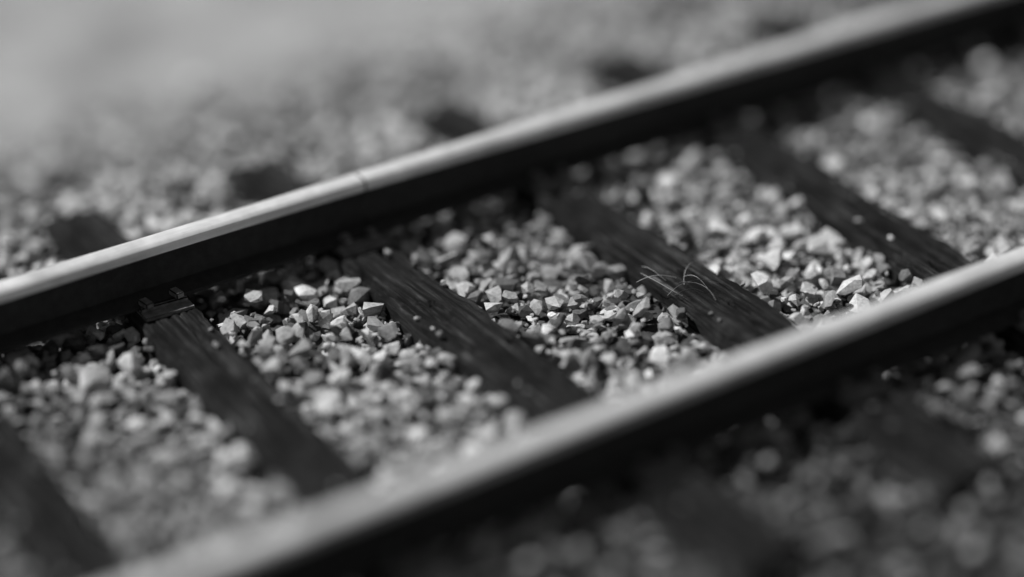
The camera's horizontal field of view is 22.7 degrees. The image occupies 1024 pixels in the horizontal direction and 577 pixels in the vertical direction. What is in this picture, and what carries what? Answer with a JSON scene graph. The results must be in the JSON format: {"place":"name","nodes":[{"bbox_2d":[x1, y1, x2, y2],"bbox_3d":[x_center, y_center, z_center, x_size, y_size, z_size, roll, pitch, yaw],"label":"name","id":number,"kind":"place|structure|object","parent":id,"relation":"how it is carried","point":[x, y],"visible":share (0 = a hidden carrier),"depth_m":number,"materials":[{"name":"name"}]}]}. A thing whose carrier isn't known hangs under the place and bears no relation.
{"place":"outdoors","nodes":[
{"label":"outdoors","id":0,"kind":"place"},
{"bbox_2d":[0,0,1023,576],"bbox_3d":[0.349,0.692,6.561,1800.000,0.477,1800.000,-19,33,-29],"label":"ground","id":1,"kind":"structure","parent":0,"point":[62,58],"depth_m":9.37,"materials":[{"name":"soil"}]},
{"bbox_2d":[0,408,134,576],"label":"railway sleeper","id":2,"kind":"object","parent":1,"relation":"on","point":[52,519],"visible":0.98,"depth_m":6.22,"materials":[{"name":"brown wood"}]},
{"bbox_2d":[45,210,467,576],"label":"railway sleeper","id":3,"kind":"object","parent":1,"relation":"on","point":[302,458],"visible":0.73,"depth_m":6.72,"materials":[{"name":"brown wood"}]},
{"bbox_2d":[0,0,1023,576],"bbox_3d":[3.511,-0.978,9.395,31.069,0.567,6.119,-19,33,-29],"label":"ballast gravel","id":4,"kind":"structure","parent":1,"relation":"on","point":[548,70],"depth_m":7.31,"materials":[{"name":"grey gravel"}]},
{"bbox_2d":[223,158,808,576],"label":"railway sleeper","id":5,"kind":"object","parent":1,"relation":"on","point":[488,351],"visible":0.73,"depth_m":6.77,"materials":[{"name":"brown wood"}]},
{"bbox_2d":[413,104,1006,511],"bbox_3d":[0.458,-0.025,7.340,0.208,0.200,2.670,-17,32,-27],"label":"railway sleeper","id":6,"kind":"object","parent":1,"relation":"on","point":[614,235],"visible":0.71,"depth_m":7.09,"materials":[{"name":"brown wood"}]},
{"bbox_2d":[143,246,1023,576],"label":"railway rail","id":7,"kind":"object","parent":6,"relation":"on","point":[481,492],"visible":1,"depth_m":6.31,"materials":[{"name":"metal"}]},
{"bbox_2d":[637,260,718,299],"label":"dry grass stalks","id":8,"kind":"object","parent":6,"relation":"on","point":[682,283],"visible":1,"depth_m":7.19,"materials":[{"name":"grey plant"}]},
{"bbox_2d":[589,51,1023,361],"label":"railway sleeper","id":9,"kind":"object","parent":1,"relation":"on","point":[760,159],"visible":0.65,"depth_m":7.73,"materials":[{"name":"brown wood"}]},
{"bbox_2d":[740,8,1023,198],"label":"railway sleeper","id":10,"kind":"object","parent":1,"relation":"on","point":[974,137],"visible":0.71,"depth_m":8.22,"materials":[{"name":"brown wood"}]},
{"bbox_2d":[911,0,1023,58],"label":"railway sleeper","id":11,"kind":"object","parent":1,"relation":"on","point":[1011,39],"visible":0.16,"depth_m":8.77,"materials":[{"name":"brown wood"}]},
{"bbox_3d":[-3.422,1.301,5.070,0.208,0.200,2.670,-16,31,-25],"label":"railway sleeper","id":12,"kind":"object","parent":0,"visible":0},
{"bbox_2d":[0,0,1023,354],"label":"railway rail","id":13,"kind":"object","parent":12,"relation":"on","point":[70,296],"visible":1,"depth_m":7.67,"materials":[{"name":"metal"}]}
]}

